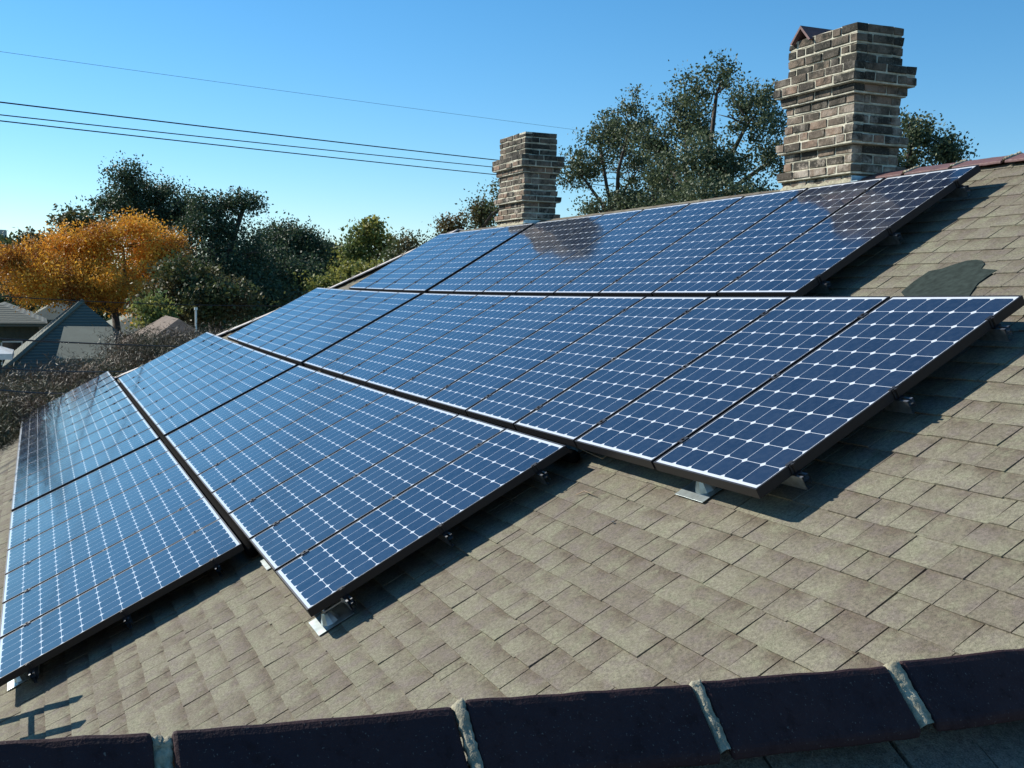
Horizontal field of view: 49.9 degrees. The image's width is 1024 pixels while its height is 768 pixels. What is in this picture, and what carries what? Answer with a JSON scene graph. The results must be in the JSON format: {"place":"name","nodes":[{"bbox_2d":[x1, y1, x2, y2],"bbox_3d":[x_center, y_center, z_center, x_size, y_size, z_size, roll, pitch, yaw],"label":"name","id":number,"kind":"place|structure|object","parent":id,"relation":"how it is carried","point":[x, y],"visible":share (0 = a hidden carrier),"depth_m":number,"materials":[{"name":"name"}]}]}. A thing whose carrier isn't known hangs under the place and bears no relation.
{"place":"outdoors","nodes":[
{"label":"outdoors","id":0,"kind":"place"},
{"bbox_2d":[0,302,46,381],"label":"neighbour house","id":1,"kind":"structure","parent":0,"point":[21,323],"depth_m":54.93,"materials":[{"name":"grey"}]},
{"bbox_2d":[35,302,68,330],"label":"neighbour house","id":2,"kind":"structure","parent":0,"point":[49,317],"depth_m":63.37,"materials":[{"name":"beige"}]},
{"bbox_2d":[0,101,615,172],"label":"overhead cable","id":3,"kind":"object","parent":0,"point":[238,130],"visible":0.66,"depth_m":27.59,"materials":[{"name":"black rubber"}]},
{"bbox_2d":[0,120,615,186],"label":"overhead cable","id":4,"kind":"object","parent":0,"point":[243,147],"visible":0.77,"depth_m":27.70,"materials":[{"name":"black rubber"}]},
{"bbox_2d":[0,114,621,179],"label":"overhead cable","id":5,"kind":"object","parent":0,"point":[237,140],"visible":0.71,"depth_m":27.55,"materials":[{"name":"black rubber"}]},
{"bbox_2d":[0,0,1023,265],"label":"sky","id":6,"kind":"structure","parent":0,"point":[553,63],"materials":[{"name":"blue"}]},
{"label":"ground","id":7,"kind":"structure","parent":0,"visible":0},
{"bbox_2d":[0,373,84,450],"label":"bare shrub","id":8,"kind":"object","parent":7,"relation":"on","point":[7,431],"visible":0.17,"depth_m":17.88,"materials":[{"name":"brown plant"}]},
{"bbox_2d":[0,200,115,305],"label":"oak tree","id":9,"kind":"object","parent":7,"relation":"on","point":[70,215],"visible":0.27,"depth_m":77.32,"materials":[{"name":"green plant"}]},
{"bbox_2d":[0,356,119,417],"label":"bare shrub","id":10,"kind":"object","parent":7,"relation":"on","point":[37,381],"visible":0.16,"depth_m":20.92,"materials":[{"name":"brown plant"}]},
{"bbox_2d":[1,299,122,392],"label":"neighbour house","id":11,"kind":"structure","parent":7,"relation":"on","point":[75,321],"depth_m":37.52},
{"bbox_2d":[18,334,170,388],"bbox_3d":[-8.316,1.818,23.395,3.980,5.788,4.668,-1,5,-23],"label":"bare shrub","id":12,"kind":"object","parent":7,"relation":"on","point":[128,366],"visible":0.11,"depth_m":22.89,"materials":[{"name":"brown plant"}]},
{"bbox_2d":[0,206,200,332],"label":"golden tree","id":13,"kind":"object","parent":7,"relation":"on","point":[86,277],"visible":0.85,"depth_m":45.55,"materials":[{"name":"orange plant"}]},
{"bbox_2d":[55,307,200,386],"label":"neighbour house","id":14,"kind":"structure","parent":7,"relation":"on","point":[158,323],"depth_m":34.45,"materials":[{"name":"beige"}]},
{"bbox_2d":[75,150,200,329],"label":"oak tree","id":15,"kind":"object","parent":7,"relation":"on","point":[145,197],"visible":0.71,"depth_m":53.70,"materials":[{"name":"green plant"}]},
{"bbox_2d":[89,321,215,368],"bbox_3d":[-7.842,1.518,25.500,3.756,6.053,4.469,-1,5,-23],"label":"bare shrub","id":16,"kind":"object","parent":7,"relation":"on","point":[159,340],"visible":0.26,"depth_m":24.89,"materials":[{"name":"brown plant"}]},
{"bbox_2d":[121,289,184,329],"bbox_3d":[-12.786,-0.045,39.142,2.149,6.717,2.036,-1,5,-23],"label":"broadleaf bush","id":17,"kind":"object","parent":7,"relation":"on","point":[149,313],"visible":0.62,"depth_m":38.73,"materials":[{"name":"green plant"}]},
{"bbox_2d":[0,229,382,333],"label":"woods","id":18,"kind":"object","parent":7,"relation":"on","point":[105,317],"visible":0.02,"depth_m":94.28,"materials":[{"name":"plant"}]},
{"bbox_2d":[114,184,286,333],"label":"oak tree","id":19,"kind":"object","parent":7,"relation":"on","point":[219,232],"visible":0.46,"depth_m":51.08,"materials":[{"name":"green plant"}]},
{"bbox_2d":[121,244,285,330],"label":"olive tree","id":20,"kind":"object","parent":7,"relation":"on","point":[204,286],"visible":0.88,"depth_m":41.26,"materials":[{"name":"green plant"}]},
{"bbox_2d":[217,210,340,326],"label":"oak tree","id":21,"kind":"object","parent":7,"relation":"on","point":[302,249],"visible":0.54,"depth_m":55.01,"materials":[{"name":"green plant"}]},
{"bbox_2d":[292,256,385,294],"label":"shrub","id":22,"kind":"object","parent":7,"relation":"on","point":[326,281],"visible":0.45,"depth_m":53.79,"materials":[{"name":"green plant"}]},
{"bbox_2d":[327,214,401,271],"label":"tree","id":23,"kind":"object","parent":7,"relation":"on","point":[366,241],"visible":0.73,"depth_m":60.61,"materials":[{"name":"green plant"}]},
{"bbox_2d":[374,226,432,264],"bbox_3d":[-3.515,-0.686,35.880,2.032,8.856,1.639,-1,5,-23],"label":"oak tree","id":24,"kind":"object","parent":7,"relation":"on","point":[406,246],"visible":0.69,"depth_m":35.37,"materials":[{"name":"green plant"}]},
{"bbox_2d":[423,177,499,243],"bbox_3d":[-1.108,-0.991,31.557,2.610,10.266,2.985,-1,5,-23],"label":"oak tree","id":25,"kind":"object","parent":7,"relation":"on","point":[483,215],"visible":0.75,"depth_m":31.49,"materials":[{"name":"green plant"}]},
{"bbox_2d":[0,22,1023,767],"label":"house","id":26,"kind":"structure","parent":7,"relation":"on","point":[858,602],"depth_m":4.35,"materials":[{"name":"grey"}]},
{"bbox_2d":[7,416,39,690],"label":"mounting rail","id":27,"kind":"object","parent":26,"relation":"on","point":[32,673],"visible":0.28,"depth_m":6.58,"materials":[{"name":"metal"}]},
{"bbox_2d":[21,371,110,421],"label":"solar panel","id":28,"kind":"object","parent":27,"relation":"on","point":[101,377],"visible":0.63,"depth_m":18.26,"materials":[{"name":"laminate"}]},
{"bbox_2d":[21,376,114,427],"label":"solar panel","id":29,"kind":"object","parent":27,"relation":"on","point":[90,389],"visible":0.66,"depth_m":17.50,"materials":[{"name":"laminate"}]},
{"bbox_2d":[7,451,178,550],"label":"solar panel","id":30,"kind":"object","parent":27,"relation":"attached to","point":[77,505],"visible":0.8,"depth_m":9.89,"materials":[{"name":"laminate"}]},
{"bbox_2d":[5,464,190,574],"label":"solar panel","id":31,"kind":"object","parent":27,"relation":"attached to","point":[49,540],"visible":0.8,"depth_m":9.14,"materials":[{"name":"laminate"}]},
{"bbox_2d":[0,338,178,346],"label":"overhead cable","id":32,"kind":"object","parent":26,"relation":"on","point":[84,343],"visible":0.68,"depth_m":17.65,"materials":[{"name":"black rubber"}]},
{"bbox_2d":[65,393,132,628],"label":"mounting rail","id":33,"kind":"object","parent":26,"relation":"attached to","point":[127,619],"visible":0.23,"depth_m":6.56,"materials":[{"name":"metal"}]},
{"bbox_2d":[20,380,118,434],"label":"solar panel","id":34,"kind":"object","parent":33,"relation":"attached to","point":[79,401],"visible":0.75,"depth_m":16.75,"materials":[{"name":"laminate"}]},
{"bbox_2d":[19,386,122,441],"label":"solar panel","id":35,"kind":"object","parent":33,"relation":"attached to","point":[74,411],"visible":0.79,"depth_m":16.00,"materials":[{"name":"laminate"}]},
{"bbox_2d":[18,391,126,450],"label":"solar panel","id":36,"kind":"object","parent":33,"relation":"attached to","point":[75,418],"visible":0.81,"depth_m":15.25,"materials":[{"name":"laminate"}]},
{"bbox_2d":[17,397,132,459],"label":"solar panel","id":37,"kind":"object","parent":33,"relation":"attached to","point":[78,425],"visible":0.82,"depth_m":14.50,"materials":[{"name":"laminate"}]},
{"bbox_2d":[15,404,137,469],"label":"solar panel","id":38,"kind":"object","parent":33,"relation":"attached to","point":[76,435],"visible":0.8,"depth_m":13.75,"materials":[{"name":"laminate"}]},
{"bbox_2d":[14,411,143,481],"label":"solar panel","id":39,"kind":"object","parent":33,"relation":"attached to","point":[78,445],"visible":0.79,"depth_m":13.00,"materials":[{"name":"glass"}]},
{"bbox_2d":[11,428,158,511],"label":"solar panel","id":40,"kind":"object","parent":33,"relation":"attached to","point":[53,483],"visible":0.81,"depth_m":11.44,"materials":[{"name":"laminate"}]},
{"bbox_2d":[2,479,204,603],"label":"solar panel","id":41,"kind":"object","parent":33,"relation":"attached to","point":[58,560],"visible":0.8,"depth_m":8.39,"materials":[{"name":"laminate"}]},
{"bbox_2d":[0,497,220,638],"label":"solar panel","id":42,"kind":"object","parent":33,"relation":"attached to","point":[51,594],"visible":0.79,"depth_m":7.63,"materials":[{"name":"glass"}]},
{"bbox_2d":[0,518,243,686],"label":"solar panel","id":43,"kind":"object","parent":33,"relation":"attached to","point":[61,628],"visible":1,"depth_m":6.82,"materials":[{"name":"glass"}]},
{"bbox_2d":[97,376,223,576],"bbox_3d":[-4.402,0.563,12.785,0.183,0.306,13.280,-1,5,-23],"label":"mounting rail","id":44,"kind":"object","parent":26,"relation":"attached to","point":[216,565],"visible":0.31,"depth_m":6.76,"materials":[{"name":"metal"}]},
{"bbox_2d":[13,419,150,494],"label":"solar panel","id":45,"kind":"object","parent":44,"relation":"attached to","point":[75,458],"visible":0.8,"depth_m":12.25,"materials":[{"name":"glass"}]},
{"bbox_2d":[9,439,168,529],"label":"solar panel","id":46,"kind":"object","parent":44,"relation":"attached to","point":[62,495],"visible":0.8,"depth_m":10.64,"materials":[{"name":"glass"}]},
{"bbox_2d":[118,382,257,557],"bbox_3d":[-3.897,0.528,12.127,0.085,0.153,11.502,-1,5,-23],"label":"cable conduit","id":47,"kind":"object","parent":26,"relation":"on","point":[250,550],"visible":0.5,"depth_m":8.85,"materials":[{"name":"black metal"}]},
{"bbox_2d":[129,372,356,635],"bbox_3d":[-3.438,0.520,11.396,0.180,0.319,13.297,-1,5,-23],"label":"mounting rail","id":48,"kind":"object","parent":26,"relation":"attached to","point":[336,613],"visible":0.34,"depth_m":5.44,"materials":[{"name":"metal"}]},
{"bbox_2d":[250,414,505,575],"bbox_3d":[-0.819,0.632,6.675,1.559,0.046,0.798,-31,16,-18],"label":"solar panel","id":49,"kind":"object","parent":48,"relation":"attached to","point":[292,537],"visible":0.82,"depth_m":6.63,"materials":[{"name":"glass"}]},
{"bbox_2d":[161,355,455,546],"bbox_3d":[-2.915,0.224,11.598,0.207,0.294,13.288,-1,5,-23],"label":"mounting rail","id":50,"kind":"object","parent":26,"relation":"attached to","point":[445,536],"visible":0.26,"depth_m":5.55,"materials":[{"name":"metal"}]},
{"bbox_2d":[118,332,213,384],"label":"solar panel","id":51,"kind":"object","parent":50,"relation":"attached to","point":[165,357],"visible":0.82,"depth_m":17.24,"materials":[{"name":"laminate"}]},
{"bbox_2d":[127,339,231,395],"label":"solar panel","id":52,"kind":"object","parent":50,"relation":"attached to","point":[177,366],"visible":0.8,"depth_m":15.75,"materials":[{"name":"laminate"}]},
{"bbox_2d":[132,342,242,401],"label":"solar panel","id":53,"kind":"object","parent":50,"relation":"attached to","point":[185,371],"visible":0.81,"depth_m":15.00,"materials":[{"name":"laminate"}]},
{"bbox_2d":[142,350,266,419],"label":"solar panel","id":54,"kind":"object","parent":50,"relation":"attached to","point":[197,385],"visible":0.84,"depth_m":13.50,"materials":[{"name":"laminate"}]},
{"bbox_2d":[149,354,280,426],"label":"solar panel","id":55,"kind":"object","parent":50,"relation":"attached to","point":[202,394],"visible":0.84,"depth_m":12.75,"materials":[{"name":"laminate"}]},
{"bbox_2d":[156,359,296,437],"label":"solar panel","id":56,"kind":"object","parent":50,"relation":"attached to","point":[174,423],"visible":0.85,"depth_m":11.94,"materials":[{"name":"laminate"}]},
{"bbox_2d":[185,377,359,478],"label":"solar panel","id":57,"kind":"object","parent":50,"relation":"attached to","point":[253,433],"visible":0.82,"depth_m":9.64,"materials":[{"name":"laminate"}]},
{"bbox_2d":[198,385,387,495],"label":"solar panel","id":58,"kind":"object","parent":50,"relation":"attached to","point":[258,454],"visible":0.84,"depth_m":8.89,"materials":[{"name":"laminate"}]},
{"bbox_2d":[212,393,418,516],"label":"solar panel","id":59,"kind":"object","parent":50,"relation":"attached to","point":[243,490],"visible":0.82,"depth_m":8.14,"materials":[{"name":"laminate"}]},
{"bbox_2d":[229,403,458,543],"bbox_3d":[-1.140,0.567,7.426,1.559,0.045,0.798,-31,16,-18],"label":"solar panel","id":60,"kind":"object","parent":50,"relation":"attached to","point":[282,501],"visible":0.82,"depth_m":7.38,"materials":[{"name":"laminate"}]},
{"bbox_2d":[275,428,568,616],"bbox_3d":[-0.500,0.696,5.923,1.559,0.044,0.798,-31,15,-18],"label":"solar panel","id":61,"kind":"object","parent":50,"relation":"attached to","point":[366,548],"visible":1,"depth_m":5.82,"materials":[{"name":"glass"}]},
{"bbox_2d":[195,337,550,484],"bbox_3d":[-2.430,-0.063,11.777,0.209,0.298,13.293,-1,5,-23],"label":"mounting rail","id":62,"kind":"object","parent":26,"relation":"attached to","point":[540,475],"visible":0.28,"depth_m":5.74,"materials":[{"name":"metal"}]},
{"bbox_2d":[122,335,223,389],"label":"solar panel","id":63,"kind":"object","parent":62,"relation":"attached to","point":[171,361],"visible":0.85,"depth_m":16.49,"materials":[{"name":"laminate"}]},
{"bbox_2d":[137,346,253,409],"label":"solar panel","id":64,"kind":"object","parent":62,"relation":"attached to","point":[186,380],"visible":0.8,"depth_m":14.25,"materials":[{"name":"laminate"}]},
{"bbox_2d":[165,365,315,448],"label":"solar panel","id":65,"kind":"object","parent":62,"relation":"attached to","point":[180,436],"visible":0.83,"depth_m":11.15,"materials":[{"name":"laminate"}]},
{"bbox_2d":[175,371,336,462],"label":"solar panel","id":66,"kind":"object","parent":62,"relation":"attached to","point":[216,434],"visible":0.83,"depth_m":10.40,"materials":[{"name":"laminate"}]},
{"bbox_2d":[238,330,811,502],"bbox_3d":[-1.465,-0.108,10.403,0.179,0.296,13.284,-1,5,-23],"label":"mounting rail","id":67,"kind":"object","parent":26,"relation":"attached to","point":[703,492],"visible":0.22,"depth_m":4.83,"materials":[{"name":"metal"}]},
{"bbox_2d":[271,312,916,413],"bbox_3d":[-0.959,-0.414,10.587,0.202,0.259,13.295,-1,5,-23],"label":"mounting rail","id":68,"kind":"object","parent":26,"relation":"attached to","point":[901,403],"visible":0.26,"depth_m":4.53,"materials":[{"name":"metal"}]},
{"bbox_2d":[227,287,330,342],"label":"solar panel","id":69,"kind":"object","parent":68,"relation":"attached to","point":[268,318],"visible":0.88,"depth_m":16.23,"materials":[{"name":"laminate"}]},
{"bbox_2d":[259,290,378,354],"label":"solar panel","id":70,"kind":"object","parent":68,"relation":"attached to","point":[311,324],"visible":0.89,"depth_m":14.00,"materials":[{"name":"laminate"}]},
{"bbox_2d":[304,293,447,371],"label":"solar panel","id":71,"kind":"object","parent":68,"relation":"attached to","point":[320,361],"visible":0.87,"depth_m":11.64,"materials":[{"name":"laminate"}]},
{"bbox_2d":[394,296,592,403],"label":"solar panel","id":72,"kind":"object","parent":68,"relation":"attached to","point":[424,386],"visible":0.87,"depth_m":8.62,"materials":[{"name":"laminate"}]},
{"bbox_2d":[514,297,788,446],"bbox_3d":[0.804,-0.111,6.410,1.559,0.044,0.798,-32,16,-17],"label":"solar panel","id":73,"kind":"object","parent":68,"relation":"attached to","point":[571,415],"visible":0.87,"depth_m":6.36,"materials":[{"name":"laminate"}]},
{"bbox_2d":[359,274,832,292],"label":"mounting rail","id":74,"kind":"object","parent":26,"relation":"attached to","point":[823,286],"visible":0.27,"depth_m":6.35,"materials":[{"name":"metal"}]},
{"bbox_2d":[395,226,902,260],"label":"mounting rail","id":75,"kind":"object","parent":26,"relation":"attached to","point":[893,238],"visible":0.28,"depth_m":6.53,"materials":[{"name":"metal"}]},
{"bbox_2d":[365,229,480,290],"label":"solar panel","id":76,"kind":"object","parent":75,"relation":"attached to","point":[416,263],"visible":0.71,"depth_m":14.47,"materials":[{"name":"laminate"}]},
{"bbox_2d":[383,226,505,291],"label":"solar panel","id":77,"kind":"object","parent":75,"relation":"attached to","point":[432,265],"visible":0.74,"depth_m":13.72,"materials":[{"name":"laminate"}]},
{"bbox_2d":[483,209,643,295],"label":"solar panel","id":78,"kind":"object","parent":75,"relation":"attached to","point":[553,257],"visible":0.73,"depth_m":10.61,"materials":[{"name":"laminate"}]},
{"bbox_2d":[515,203,689,295],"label":"solar panel","id":79,"kind":"object","parent":75,"relation":"attached to","point":[588,257],"visible":0.75,"depth_m":9.86,"materials":[{"name":"laminate"}]},
{"bbox_2d":[554,196,744,295],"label":"solar panel","id":80,"kind":"object","parent":75,"relation":"attached to","point":[635,254],"visible":0.73,"depth_m":9.10,"materials":[{"name":"laminate"}]},
{"bbox_2d":[599,188,808,296],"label":"solar panel","id":81,"kind":"object","parent":75,"relation":"attached to","point":[649,277],"visible":0.72,"depth_m":8.35,"materials":[{"name":"laminate"}]},
{"bbox_2d":[652,177,884,296],"bbox_3d":[1.774,-1.007,7.639,1.559,0.044,0.798,-34,16,-17],"label":"solar panel","id":82,"kind":"object","parent":75,"relation":"attached to","point":[741,254],"visible":0.75,"depth_m":7.59,"materials":[{"name":"laminate"}]},
{"bbox_2d":[717,165,980,297],"bbox_3d":[2.093,-0.944,6.887,1.559,0.045,0.798,-33,16,-17],"label":"solar panel","id":83,"kind":"object","parent":75,"relation":"attached to","point":[835,242],"visible":0.86,"depth_m":6.79,"materials":[{"name":"laminate"}]},
{"bbox_2d":[306,293,1012,341],"bbox_3d":[-0.484,-0.715,10.765,0.201,0.257,13.291,-1,5,-23],"label":"mounting rail","id":84,"kind":"object","parent":26,"relation":"attached to","point":[998,332],"visible":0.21,"depth_m":4.71,"materials":[{"name":"metal"}]},
{"bbox_2d":[237,288,344,345],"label":"solar panel","id":85,"kind":"object","parent":84,"relation":"attached to","point":[245,340],"visible":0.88,"depth_m":15.49,"materials":[{"name":"laminate"}]},
{"bbox_2d":[247,289,360,350],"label":"solar panel","id":86,"kind":"object","parent":84,"relation":"attached to","point":[280,330],"visible":0.87,"depth_m":14.74,"materials":[{"name":"glass"}]},
{"bbox_2d":[271,291,398,359],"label":"solar panel","id":87,"kind":"object","parent":84,"relation":"attached to","point":[317,332],"visible":0.88,"depth_m":13.24,"materials":[{"name":"laminate"}]},
{"bbox_2d":[286,292,421,364],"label":"solar panel","id":88,"kind":"object","parent":84,"relation":"attached to","point":[301,356],"visible":0.88,"depth_m":12.43,"materials":[{"name":"laminate"}]},
{"bbox_2d":[322,294,477,378],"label":"solar panel","id":89,"kind":"object","parent":84,"relation":"attached to","point":[352,359],"visible":0.87,"depth_m":10.88,"materials":[{"name":"glass"}]},
{"bbox_2d":[343,294,509,385],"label":"solar panel","id":90,"kind":"object","parent":84,"relation":"attached to","point":[363,373],"visible":0.86,"depth_m":10.13,"materials":[{"name":"glass"}]},
{"bbox_2d":[366,295,547,393],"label":"solar panel","id":91,"kind":"object","parent":84,"relation":"attached to","point":[415,364],"visible":0.88,"depth_m":9.38,"materials":[{"name":"glass"}]},
{"bbox_2d":[427,296,644,415],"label":"solar panel","id":92,"kind":"object","parent":84,"relation":"attached to","point":[462,395],"visible":0.85,"depth_m":7.87,"materials":[{"name":"glass"}]},
{"bbox_2d":[466,296,709,429],"bbox_3d":[0.487,-0.171,7.162,1.559,0.044,0.798,-32,16,-17],"label":"solar panel","id":93,"kind":"object","parent":84,"relation":"attached to","point":[511,404],"visible":0.87,"depth_m":7.11,"materials":[{"name":"glass"}]},
{"bbox_2d":[575,296,889,468],"bbox_3d":[1.121,-0.052,5.656,1.559,0.044,0.798,-32,15,-17],"label":"solar panel","id":94,"kind":"object","parent":84,"relation":"attached to","point":[649,428],"visible":0.87,"depth_m":5.60,"materials":[{"name":"glass"}]},
{"bbox_2d":[653,295,1023,498],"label":"solar panel","id":95,"kind":"object","parent":84,"relation":"attached to","point":[812,406],"visible":1,"depth_m":4.80,"materials":[{"name":"glass"}]},
{"bbox_2d":[429,179,970,240],"bbox_3d":[0.802,-1.547,11.245,0.182,0.231,10.007,-1,5,-23],"label":"mounting rail","id":96,"kind":"object","parent":26,"relation":"attached to","point":[960,190],"visible":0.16,"depth_m":6.71,"materials":[{"name":"metal"}]},
{"bbox_2d":[349,232,458,289],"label":"solar panel","id":97,"kind":"object","parent":96,"relation":"attached to","point":[378,275],"visible":0.77,"depth_m":15.22,"materials":[{"name":"glass"}]},
{"bbox_2d":[403,223,533,293],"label":"solar panel","id":98,"kind":"object","parent":96,"relation":"attached to","point":[436,277],"visible":0.77,"depth_m":12.91,"materials":[{"name":"glass"}]},
{"bbox_2d":[428,219,567,293],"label":"solar panel","id":99,"kind":"object","parent":96,"relation":"attached to","point":[470,272],"visible":0.73,"depth_m":12.11,"materials":[{"name":"glass"}]},
{"bbox_2d":[454,214,603,294],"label":"solar panel","id":100,"kind":"object","parent":96,"relation":"attached to","point":[514,262],"visible":0.72,"depth_m":11.36,"materials":[{"name":"glass"}]},
{"bbox_2d":[556,83,682,215],"bbox_3d":[2.604,-1.194,26.751,3.368,11.600,3.251,-1,5,-23],"label":"oak tree","id":101,"kind":"object","parent":7,"relation":"on","point":[613,133],"visible":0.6,"depth_m":26.23,"materials":[{"name":"green plant"}]},
{"bbox_2d":[622,47,787,208],"bbox_3d":[4.137,-1.006,23.065,3.844,11.886,5.230,-1,5,-23],"label":"oak tree","id":102,"kind":"object","parent":7,"relation":"on","point":[712,178],"visible":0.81,"depth_m":22.45,"materials":[{"name":"green plant"}]},
{"bbox_2d":[897,105,953,168],"bbox_3d":[7.574,-0.178,21.793,1.574,10.570,1.311,-1,5,-23],"label":"oak tree","id":103,"kind":"object","parent":7,"relation":"on","point":[914,134],"visible":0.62,"depth_m":21.20,"materials":[{"name":"green plant"}]},
{"bbox_2d":[912,125,979,165],"bbox_3d":[8.227,0.091,21.532,1.258,10.100,1.097,-1,5,-23],"label":"oak tree","id":104,"kind":"object","parent":7,"relation":"on","point":[946,151],"visible":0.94,"depth_m":20.99,"materials":[{"name":"green plant"}]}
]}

